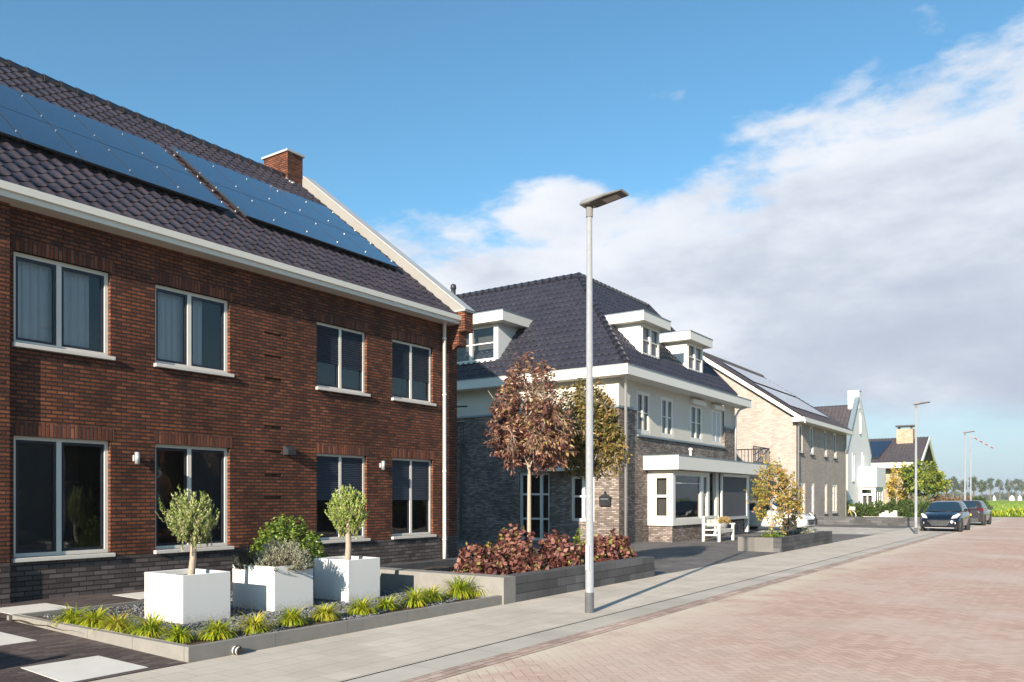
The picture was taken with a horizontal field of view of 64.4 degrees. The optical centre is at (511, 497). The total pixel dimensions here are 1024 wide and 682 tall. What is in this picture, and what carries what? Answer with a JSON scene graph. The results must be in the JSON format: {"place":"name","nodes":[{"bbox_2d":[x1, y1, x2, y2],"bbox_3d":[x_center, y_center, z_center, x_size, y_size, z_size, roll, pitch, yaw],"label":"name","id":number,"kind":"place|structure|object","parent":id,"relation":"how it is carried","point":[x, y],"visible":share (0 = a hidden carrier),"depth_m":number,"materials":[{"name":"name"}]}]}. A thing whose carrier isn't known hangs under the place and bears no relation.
{"place":"outdoors","nodes":[
{"label":"outdoors","id":0,"kind":"place"},
{"bbox_2d":[0,618,187,681],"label":"drive","id":1,"kind":"structure","parent":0,"point":[49,646],"depth_m":8.41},
{"bbox_2d":[0,632,36,645],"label":"paving slab","id":2,"kind":"structure","parent":1,"relation":"on","point":[6,638],"depth_m":9.12,"materials":[{"name":"white concrete"}]},
{"bbox_2d":[21,656,147,681],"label":"paving slab","id":3,"kind":"structure","parent":1,"relation":"on","point":[74,670],"depth_m":7.70,"materials":[{"name":"white concrete"}]},
{"bbox_2d":[0,581,232,620],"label":"paved walkway","id":4,"kind":"structure","parent":0,"point":[92,600],"depth_m":12.31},
{"bbox_2d":[0,603,74,614],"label":"paving slab","id":5,"kind":"structure","parent":4,"relation":"on","point":[22,609],"depth_m":11.45,"materials":[{"name":"white concrete"}]},
{"bbox_2d":[115,592,144,598],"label":"paving slab","id":6,"kind":"structure","parent":4,"relation":"on","point":[138,595],"depth_m":12.95,"materials":[{"name":"white concrete"}]},
{"bbox_2d":[0,57,474,603],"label":"brick house","id":7,"kind":"structure","parent":0,"point":[222,357],"depth_m":15.04,"materials":[{"name":"red brick"}]},
{"bbox_2d":[11,251,115,360],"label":"window","id":8,"kind":"structure","parent":7,"relation":"in","point":[59,307],"depth_m":12.78,"materials":[{"name":"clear glass"}]},
{"bbox_2d":[11,435,115,562],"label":"window","id":9,"kind":"structure","parent":7,"relation":"in","point":[61,484],"depth_m":12.73,"materials":[{"name":"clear glass"}]},
{"bbox_2d":[0,84,228,210],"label":"solar array","id":10,"kind":"object","parent":7,"relation":"attached to","point":[30,119],"visible":1,"depth_m":15.38,"materials":[{"name":"blue glass"}]},
{"bbox_2d":[154,284,233,377],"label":"window","id":11,"kind":"structure","parent":7,"relation":"in","point":[191,328],"depth_m":14.67,"materials":[{"name":"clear glass"}]},
{"bbox_2d":[154,444,233,553],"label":"window","id":12,"kind":"structure","parent":7,"relation":"in","point":[192,468],"depth_m":15.14,"materials":[{"name":"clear glass"}]},
{"bbox_2d":[170,146,398,267],"bbox_3d":[-5.303,-6.891,19.558,2.734,2.132,4.780,0,0,35],"label":"solar array","id":13,"kind":"object","parent":7,"relation":"attached to","point":[255,199],"visible":1,"depth_m":19.15,"materials":[{"name":"blue glass"}]},
{"bbox_2d":[283,446,295,454],"bbox_3d":[-4.451,-0.940,16.267,0.160,0.180,0.200,0,0,35],"label":"floodlight","id":14,"kind":"object","parent":7,"relation":"attached to","point":[289,450],"visible":1,"depth_m":16.21,"materials":[{"name":"black plastic"}]},
{"bbox_2d":[316,322,370,396],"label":"window","id":15,"kind":"structure","parent":7,"relation":"in","point":[340,351],"depth_m":17.77,"materials":[{"name":"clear glass"}]},
{"bbox_2d":[316,453,370,543],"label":"window","id":16,"kind":"structure","parent":7,"relation":"in","point":[333,470],"depth_m":17.71,"materials":[{"name":"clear glass"}]},
{"bbox_2d":[391,339,436,405],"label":"window","id":17,"kind":"structure","parent":7,"relation":"in","point":[411,363],"depth_m":19.63,"materials":[{"name":"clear glass"}]},
{"bbox_2d":[391,458,436,538],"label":"window","id":18,"kind":"structure","parent":7,"relation":"in","point":[411,478],"depth_m":19.75,"materials":[{"name":"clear glass"}]},
{"bbox_2d":[0,0,1023,495],"label":"sky","id":19,"kind":"structure","parent":0,"point":[828,194],"materials":[{"name":"blue"}]},
{"bbox_2d":[90,529,942,681],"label":"sidewalk","id":20,"kind":"structure","parent":0,"point":[342,657],"depth_m":10.00,"materials":[{"name":"grey concrete"}]},
{"bbox_2d":[579,189,628,612],"bbox_3d":[1.292,-1.300,11.439,0.660,5.900,0.290,0,0,35],"label":"street lamp","id":21,"kind":"object","parent":20,"relation":"on","point":[589,204],"visible":0.98,"depth_m":11.53,"materials":[{"name":"metal"}]},
{"bbox_2d":[913,401,929,533],"bbox_3d":[18.224,-1.300,36.156,0.660,5.900,0.290,0,0,35],"label":"street lamp","id":22,"kind":"object","parent":20,"relation":"on","point":[915,527],"visible":0.95,"depth_m":36.24,"materials":[{"name":"metal"}]},
{"bbox_2d":[148,520,994,681],"bbox_3d":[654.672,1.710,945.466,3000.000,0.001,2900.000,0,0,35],"label":"ground","id":23,"kind":"structure","parent":0,"point":[586,620],"depth_m":10.53,"materials":[{"name":"grey concrete"}]},
{"bbox_2d":[7,591,501,664],"bbox_3d":[-3.366,1.575,11.397,4.110,0.190,5.347,0,0,35],"label":"bed edging","id":24,"kind":"object","parent":23,"relation":"on","point":[192,653],"visible":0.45,"depth_m":9.29,"materials":[{"name":"concrete"}]},
{"bbox_2d":[11,588,476,644],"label":"gravel","id":25,"kind":"structure","parent":24,"relation":"in","point":[383,592],"depth_m":10.81,"materials":[{"name":"grey gravel"}]},
{"bbox_2d":[48,603,91,625],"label":"grass tuft","id":26,"kind":"object","parent":25,"relation":"on","point":[69,616],"visible":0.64,"depth_m":9.81,"materials":[{"name":"green plant"}]},
{"bbox_2d":[72,605,114,627],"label":"grass tuft","id":27,"kind":"object","parent":25,"relation":"on","point":[90,620],"visible":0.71,"depth_m":9.63,"materials":[{"name":"green plant"}]},
{"bbox_2d":[90,609,141,633],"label":"grass tuft","id":28,"kind":"object","parent":25,"relation":"on","point":[113,624],"visible":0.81,"depth_m":9.30,"materials":[{"name":"green plant"}]},
{"bbox_2d":[117,607,179,637],"bbox_3d":[-4.032,1.396,9.057,0.646,0.308,0.746,0,0,35],"label":"grass tuft","id":29,"kind":"object","parent":25,"relation":"on","point":[152,627],"visible":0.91,"depth_m":9.01,"materials":[{"name":"green plant"}]},
{"bbox_2d":[157,620,200,643],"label":"grass tuft","id":30,"kind":"object","parent":25,"relation":"on","point":[177,634],"visible":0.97,"depth_m":8.68,"materials":[{"name":"green plant"}]},
{"bbox_2d":[145,569,229,624],"bbox_3d":[-4.131,1.252,10.353,0.820,0.615,0.680,0,0,35],"label":"square planter","id":31,"kind":"object","parent":25,"relation":"on","point":[200,595],"visible":0.89,"depth_m":10.10,"materials":[{"name":"concrete"}]},
{"bbox_2d":[155,485,219,574],"bbox_3d":[-4.133,0.435,10.390,0.703,1.230,0.738,0,0,-41],"label":"olive tree","id":32,"kind":"object","parent":31,"relation":"on","point":[185,518],"visible":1,"depth_m":10.28,"materials":[{"name":"green plant"}]},
{"bbox_2d":[192,614,236,640],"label":"grass tuft","id":33,"kind":"object","parent":25,"relation":"on","point":[218,631],"visible":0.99,"depth_m":8.85,"materials":[{"name":"green plant"}]},
{"bbox_2d":[232,605,277,634],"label":"grass tuft","id":34,"kind":"object","parent":25,"relation":"on","point":[254,624],"visible":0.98,"depth_m":9.29,"materials":[{"name":"green plant"}]},
{"bbox_2d":[233,563,312,611],"bbox_3d":[-3.368,1.248,11.455,0.900,0.625,0.680,0,0,35],"label":"square planter","id":35,"kind":"object","parent":25,"relation":"on","point":[256,587],"visible":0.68,"depth_m":11.17,"materials":[{"name":"concrete"}]},
{"bbox_2d":[230,541,262,569],"bbox_3d":[-3.702,0.793,11.379,0.509,0.411,0.448,0,0,35],"label":"rosemary","id":36,"kind":"object","parent":35,"relation":"on","point":[245,559],"visible":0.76,"depth_m":11.30,"materials":[{"name":"green plant"}]},
{"bbox_2d":[246,537,315,570],"bbox_3d":[-3.237,0.775,11.423,1.113,0.445,0.884,0,0,35],"label":"lavender","id":37,"kind":"object","parent":35,"relation":"in","point":[277,556],"visible":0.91,"depth_m":11.24,"materials":[{"name":"green plant"}]},
{"bbox_2d":[247,513,330,593],"bbox_3d":[-3.661,0.907,13.108,1.704,1.347,1.430,0,0,35],"label":"laurel shrub","id":38,"kind":"object","parent":25,"relation":"on","point":[279,529],"visible":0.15,"depth_m":13.07,"materials":[{"name":"green plant"}]},
{"bbox_2d":[274,605,309,625],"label":"grass tuft","id":39,"kind":"object","parent":25,"relation":"on","point":[291,618],"visible":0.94,"depth_m":9.82,"materials":[{"name":"green plant"}]},
{"bbox_2d":[304,602,342,620],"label":"grass tuft","id":40,"kind":"object","parent":25,"relation":"on","point":[323,613],"visible":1,"depth_m":10.22,"materials":[{"name":"green plant"}]},
{"bbox_2d":[314,556,379,602],"bbox_3d":[-2.529,1.242,12.473,0.740,0.635,0.670,0,0,35],"label":"square planter","id":41,"kind":"object","parent":25,"relation":"on","point":[336,577],"visible":0.9,"depth_m":12.23,"materials":[{"name":"concrete"}]},
{"bbox_2d":[323,484,369,559],"bbox_3d":[-2.526,0.403,12.464,0.718,1.233,0.567,0,0,35],"label":"olive tree","id":42,"kind":"object","parent":41,"relation":"on","point":[348,518],"visible":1,"depth_m":12.36,"materials":[{"name":"green plant"}]},
{"bbox_2d":[337,593,381,615],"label":"grass tuft","id":43,"kind":"object","parent":25,"relation":"on","point":[362,607],"visible":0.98,"depth_m":10.70,"materials":[{"name":"green plant"}]},
{"bbox_2d":[371,593,399,610],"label":"grass tuft","id":44,"kind":"object","parent":25,"relation":"on","point":[384,604],"visible":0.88,"depth_m":11.18,"materials":[{"name":"green plant"}]},
{"bbox_2d":[396,584,438,607],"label":"grass tuft","id":45,"kind":"object","parent":25,"relation":"on","point":[414,599],"visible":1,"depth_m":11.57,"materials":[{"name":"green plant"}]},
{"bbox_2d":[417,583,448,601],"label":"grass tuft","id":46,"kind":"object","parent":25,"relation":"on","point":[433,592],"visible":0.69,"depth_m":12.04,"materials":[{"name":"green plant"}]},
{"bbox_2d":[438,573,480,598],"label":"grass tuft","id":47,"kind":"object","parent":25,"relation":"on","point":[457,589],"visible":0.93,"depth_m":12.50,"materials":[{"name":"green plant"}]},
{"bbox_2d":[814,390,885,506],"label":"white house","id":48,"kind":"structure","parent":23,"relation":"on","point":[864,477],"depth_m":70.84,"materials":[{"name":"paint"}]},
{"bbox_2d":[847,501,875,516],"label":"hedge bush","id":49,"kind":"object","parent":23,"relation":"on","point":[862,510],"visible":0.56,"depth_m":59.30,"materials":[{"name":"green plant"}]},
{"bbox_2d":[817,516,921,525],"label":"garden wall","id":50,"kind":"structure","parent":23,"relation":"on","point":[882,521],"depth_m":48.11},
{"bbox_2d":[863,511,897,516],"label":"block pile","id":51,"kind":"object","parent":23,"relation":"on","point":[888,514],"visible":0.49,"depth_m":52.69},
{"bbox_2d":[868,500,892,516],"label":"hedge bush","id":52,"kind":"object","parent":23,"relation":"on","point":[878,508],"visible":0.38,"depth_m":59.45,"materials":[{"name":"green plant"}]},
{"bbox_2d":[883,499,912,516],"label":"hedge bush","id":53,"kind":"object","parent":23,"relation":"on","point":[900,507],"visible":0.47,"depth_m":60.04,"materials":[{"name":"green plant"}]},
{"bbox_2d":[898,499,923,516],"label":"hedge bush","id":54,"kind":"object","parent":23,"relation":"on","point":[910,505],"visible":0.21,"depth_m":61.20,"materials":[{"name":"green plant"}]},
{"bbox_2d":[450,272,781,543],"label":"corner house","id":55,"kind":"structure","parent":0,"point":[681,475],"depth_m":31.36,"materials":[{"name":"brick"}]},
{"bbox_2d":[520,472,548,540],"bbox_3d":[1.137,0.335,30.670,1.350,2.530,0.955,0,0,35],"label":"french door","id":56,"kind":"structure","parent":55,"relation":"in","point":[539,485],"depth_m":30.96,"materials":[{"name":"white paint"}]},
{"bbox_2d":[572,476,593,520],"bbox_3d":[2.831,0.040,29.497,0.970,1.620,0.955,0,0,35],"label":"window","id":57,"kind":"structure","parent":55,"relation":"in","point":[578,486],"depth_m":29.34,"materials":[{"name":"white paint"}]},
{"bbox_2d":[598,491,611,505],"bbox_3d":[3.257,0.040,28.435,0.500,0.500,0.133,0,0,35],"label":"letterbox","id":58,"kind":"object","parent":55,"relation":"attached to","point":[605,499],"visible":1,"depth_m":28.39,"materials":[{"name":"black metal"}]},
{"bbox_2d":[637,390,649,433],"bbox_3d":[4.454,-3.135,30.292,0.955,1.530,1.120,0,0,35],"label":"window","id":59,"kind":"structure","parent":55,"relation":"in","point":[643,398],"depth_m":30.39,"materials":[{"name":"white paint"}]},
{"bbox_2d":[655,476,667,516],"bbox_3d":[5.501,-0.020,29.832,0.520,1.500,0.065,0,0,35],"label":"window","id":60,"kind":"structure","parent":55,"relation":"in","point":[656,495],"depth_m":29.89,"materials":[{"name":"white paint"}]},
{"bbox_2d":[661,396,672,437],"bbox_3d":[5.670,-3.135,32.047,0.955,1.530,1.150,0,0,35],"label":"window","id":61,"kind":"structure","parent":55,"relation":"in","point":[666,403],"depth_m":31.91,"materials":[{"name":"white glass"}]},
{"bbox_2d":[657,474,699,519],"bbox_3d":[6.306,-0.030,30.980,0.855,1.680,2.480,0,0,35],"label":"window","id":62,"kind":"structure","parent":55,"relation":"in","point":[687,487],"depth_m":31.89,"materials":[{"name":"grey glass"}]},
{"bbox_2d":[690,404,701,441],"bbox_3d":[7.363,-3.135,34.493,0.955,1.530,1.300,0,0,35],"label":"window","id":63,"kind":"structure","parent":55,"relation":"in","point":[695,411],"depth_m":34.66,"materials":[{"name":"white paint"}]},
{"bbox_2d":[703,476,706,515],"bbox_3d":[7.282,-0.020,32.390,0.855,1.660,0.450,0,0,35],"label":"window","id":64,"kind":"structure","parent":55,"relation":"in","point":[704,477],"depth_m":32.32,"materials":[{"name":"white paint"}]},
{"bbox_2d":[712,409,720,444],"bbox_3d":[9.053,-3.127,36.151,0.065,1.545,1.150,0,0,35],"label":"window","id":65,"kind":"structure","parent":55,"relation":"in","point":[716,415],"depth_m":36.16,"materials":[{"name":"white glass"}]},
{"bbox_2d":[457,540,779,575],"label":"forecourt","id":66,"kind":"structure","parent":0,"point":[669,560],"depth_m":22.91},
{"bbox_2d":[380,551,654,604],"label":"garden wall","id":67,"kind":"structure","parent":66,"relation":"on","point":[517,587],"depth_m":13.63,"materials":[{"name":"concrete"}]},
{"bbox_2d":[419,566,456,571],"bbox_3d":[0.086,1.350,15.582,2.700,0.040,4.820,0,0,35],"label":"soil bed","id":68,"kind":"object","parent":67,"relation":"in","point":[442,568],"visible":0.03,"depth_m":15.36,"materials":[{"name":"black soil"}]},
{"bbox_2d":[448,542,508,574],"bbox_3d":[-0.496,1.072,13.539,1.052,0.697,1.097,0,0,35],"label":"burgundy shrub","id":69,"kind":"object","parent":68,"relation":"on","point":[486,562],"visible":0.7,"depth_m":13.39,"materials":[{"name":"red plant"}]},
{"bbox_2d":[489,524,542,568],"bbox_3d":[0.073,0.945,14.789,1.032,0.952,1.080,0,0,5],"label":"burgundy shrub","id":70,"kind":"object","parent":68,"relation":"on","point":[509,537],"visible":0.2,"depth_m":14.79,"materials":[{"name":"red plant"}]},
{"bbox_2d":[499,542,549,573],"bbox_3d":[0.086,1.089,14.004,1.305,0.662,0.999,0,0,35],"label":"burgundy shrub","id":71,"kind":"object","parent":68,"relation":"on","point":[517,558],"visible":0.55,"depth_m":13.80,"materials":[{"name":"brown plant"}]},
{"bbox_2d":[483,350,584,547],"bbox_3d":[0.571,-0.739,15.591,2.011,4.238,1.731,0,0,35],"label":"sweetgum tree","id":72,"kind":"object","parent":68,"relation":"on","point":[529,442],"visible":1,"depth_m":15.35,"materials":[{"name":"red plant"}]},
{"bbox_2d":[538,538,583,568],"bbox_3d":[0.897,1.086,15.133,1.025,0.665,0.899,0,0,-26],"label":"burgundy shrub","id":73,"kind":"object","parent":68,"relation":"on","point":[560,554],"visible":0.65,"depth_m":14.93,"materials":[{"name":"brown plant"}]},
{"bbox_2d":[537,529,584,563],"bbox_3d":[0.898,1.025,15.912,1.092,0.801,1.068,0,0,-1],"label":"burgundy shrub","id":74,"kind":"object","parent":68,"relation":"on","point":[542,542],"visible":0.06,"depth_m":15.77,"materials":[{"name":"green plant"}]},
{"bbox_2d":[546,378,633,538],"bbox_3d":[1.373,-0.585,17.267,2.263,3.929,1.743,0,0,35],"label":"sweetgum tree","id":75,"kind":"object","parent":68,"relation":"on","point":[609,442],"visible":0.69,"depth_m":16.84,"materials":[{"name":"green plant"}]},
{"bbox_2d":[577,534,620,562],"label":"burgundy shrub","id":76,"kind":"object","parent":68,"relation":"on","point":[605,551],"visible":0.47,"depth_m":16.10,"materials":[{"name":"red plant"}]},
{"bbox_2d":[599,528,636,558],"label":"burgundy shrub","id":77,"kind":"object","parent":68,"relation":"on","point":[622,543],"visible":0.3,"depth_m":16.70,"materials":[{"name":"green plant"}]},
{"bbox_2d":[345,533,942,681],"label":"kerb band","id":78,"kind":"object","parent":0,"point":[400,674],"visible":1,"depth_m":10.04,"materials":[{"name":"grey concrete"}]},
{"bbox_2d":[577,532,870,550],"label":"forecourt","id":79,"kind":"structure","parent":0,"point":[728,543],"depth_m":28.94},
{"bbox_2d":[702,515,735,541],"bbox_3d":[7.841,1.170,30.787,0.740,0.940,1.570,0,0,35],"label":"garden bench","id":80,"kind":"object","parent":79,"relation":"on","point":[718,530],"visible":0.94,"depth_m":30.57,"materials":[{"name":"white paint"}]},
{"bbox_2d":[716,516,730,528],"bbox_3d":[8.090,0.922,31.089,0.578,0.531,0.609,0,0,35],"label":"flower pot","id":81,"kind":"object","parent":80,"relation":"on","point":[724,525],"visible":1,"depth_m":30.98,"materials":[{"name":"yellow plant"}]},
{"bbox_2d":[738,530,831,551],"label":"garden wall","id":82,"kind":"structure","parent":79,"relation":"on","point":[756,543],"depth_m":24.88,"materials":[{"name":"grey concrete"}]},
{"bbox_2d":[434,519,1023,681],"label":"road","id":83,"kind":"structure","parent":0,"point":[949,607],"depth_m":9.93,"materials":[{"name":"brick"}]},
{"bbox_2d":[402,533,948,681],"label":"gutter border","id":84,"kind":"object","parent":83,"relation":"on","point":[445,673],"visible":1,"depth_m":10.05,"materials":[{"name":"concrete"}]},
{"bbox_2d":[920,498,969,531],"bbox_3d":[21.615,0.868,40.491,2.110,1.634,4.102,0,0,36],"label":"parked car","id":85,"kind":"object","parent":83,"relation":"on","point":[946,514],"visible":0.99,"depth_m":39.37,"materials":[{"name":"black paint"}]},
{"bbox_2d":[960,498,992,525],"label":"parked car","id":86,"kind":"object","parent":83,"relation":"on","point":[979,511],"visible":0.6,"depth_m":47.58,"materials":[{"name":"grey paint"}]},
{"bbox_2d":[749,527,903,534],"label":"driveway","id":87,"kind":"structure","parent":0,"point":[854,530],"depth_m":40.28,"materials":[{"name":"grey concrete"}]},
{"bbox_2d":[749,501,814,530],"bbox_3d":[12.970,0.863,40.766,4.102,1.634,2.110,0,0,39],"label":"parked car","id":88,"kind":"object","parent":87,"relation":"on","point":[807,521],"visible":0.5,"depth_m":39.95,"materials":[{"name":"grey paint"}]},
{"bbox_2d":[815,524,914,527],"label":"dark driveway","id":89,"kind":"structure","parent":0,"point":[856,526],"depth_m":45.82,"materials":[{"name":"grey concrete"}]},
{"bbox_2d":[703,352,854,523],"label":"gabled house","id":90,"kind":"structure","parent":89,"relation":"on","point":[809,448],"depth_m":47.95,"materials":[{"name":"brick"}]},
{"bbox_2d":[722,362,795,396],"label":"solar array","id":91,"kind":"object","parent":90,"relation":"on","point":[759,380],"visible":1,"depth_m":52.58,"materials":[{"name":"blue glass"}]},
{"bbox_2d":[754,383,828,417],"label":"solar array","id":92,"kind":"object","parent":90,"relation":"attached to","point":[793,401],"visible":1,"depth_m":50.28,"materials":[{"name":"glass"}]},
{"bbox_2d":[824,483,828,514],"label":"window","id":93,"kind":"structure","parent":90,"relation":"in","point":[825,484],"depth_m":51.89,"materials":[{"name":"white paint"}]},
{"bbox_2d":[832,484,838,513],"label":"window","id":94,"kind":"structure","parent":90,"relation":"in","point":[833,485],"depth_m":53.92,"materials":[{"name":"white paint"}]},
{"bbox_2d":[904,518,1000,529],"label":"pavement bend","id":95,"kind":"object","parent":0,"point":[972,524],"visible":0.2,"depth_m":44.19,"materials":[{"name":"grey concrete"}]},
{"bbox_2d":[963,431,974,499],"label":"street lamp","id":96,"kind":"object","parent":95,"relation":"on","point":[965,432],"visible":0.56,"depth_m":52.18,"materials":[{"name":"metal"}]},
{"bbox_2d":[970,434,992,499],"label":"barrier pole","id":97,"kind":"object","parent":95,"relation":"on","point":[971,436],"visible":0.96,"depth_m":54.63,"materials":[{"name":"grey metal"}]},
{"bbox_2d":[921,500,1023,516],"bbox_3d":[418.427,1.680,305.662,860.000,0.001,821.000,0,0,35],"label":"field","id":98,"kind":"structure","parent":0,"point":[1004,502],"depth_m":270.13,"materials":[{"name":"green plant"}]},
{"bbox_2d":[884,461,914,501],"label":"garden tree","id":99,"kind":"object","parent":98,"relation":"on","point":[891,483],"visible":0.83,"depth_m":78.37,"materials":[{"name":"yellow plant"}]},
{"bbox_2d":[869,425,936,507],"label":"yellow brick house","id":100,"kind":"structure","parent":98,"relation":"on","point":[900,448],"depth_m":85.94,"materials":[{"name":"white paint"}]},
{"bbox_2d":[869,441,891,457],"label":"solar array","id":101,"kind":"object","parent":100,"relation":"on","point":[877,448],"visible":0.53,"depth_m":87.52,"materials":[{"name":"blue glass"}]},
{"bbox_2d":[898,459,951,502],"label":"broadleaf tree","id":102,"kind":"object","parent":98,"relation":"on","point":[930,481],"visible":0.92,"depth_m":74.06,"materials":[{"name":"green plant"}]},
{"bbox_2d":[928,492,957,503],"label":"rust shrub","id":103,"kind":"object","parent":98,"relation":"on","point":[939,498],"visible":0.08,"depth_m":74.75,"materials":[{"name":"brown plant"}]},
{"bbox_2d":[947,476,960,498],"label":"distant tree","id":104,"kind":"object","parent":98,"relation":"on","point":[955,483],"visible":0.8,"depth_m":309.70,"materials":[{"name":"green plant"}]},
{"bbox_2d":[921,491,1023,499],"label":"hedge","id":105,"kind":"object","parent":98,"relation":"on","point":[986,496],"visible":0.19,"depth_m":568.68,"materials":[{"name":"green plant"}]},
{"bbox_2d":[968,475,980,497],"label":"distant tree","id":106,"kind":"object","parent":98,"relation":"on","point":[974,479],"visible":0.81,"depth_m":299.37,"materials":[{"name":"green plant"}]},
{"bbox_2d":[990,507,1023,516],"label":"field margin","id":107,"kind":"object","parent":98,"relation":"on","point":[1019,511],"visible":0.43,"depth_m":68.72,"materials":[{"name":"yellow plant"}]},
{"bbox_2d":[990,503,1023,515],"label":"crop leaves","id":108,"kind":"object","parent":98,"relation":"on","point":[1004,506],"visible":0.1,"depth_m":127.45,"materials":[{"name":"green plant"}]},
{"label":"soil bed","id":109,"kind":"structure","parent":0,"visible":0},
{"bbox_2d":[743,452,795,533],"bbox_3d":[8.324,-0.071,26.023,1.564,2.782,1.534,0,0,35],"label":"autumn tree","id":110,"kind":"object","parent":109,"relation":"on","point":[769,492],"visible":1,"depth_m":25.79,"materials":[{"name":"yellow plant"}]},
{"bbox_2d":[760,528,784,537],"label":"shrub","id":111,"kind":"object","parent":109,"relation":"on","point":[772,534],"visible":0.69,"depth_m":25.71,"materials":[{"name":"green plant"}]},
{"bbox_2d":[773,469,805,535],"bbox_3d":[9.393,0.186,27.458,1.087,2.268,1.154,0,0,-1],"label":"autumn tree","id":112,"kind":"object","parent":109,"relation":"on","point":[798,507],"visible":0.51,"depth_m":27.29,"materials":[{"name":"yellow plant"}]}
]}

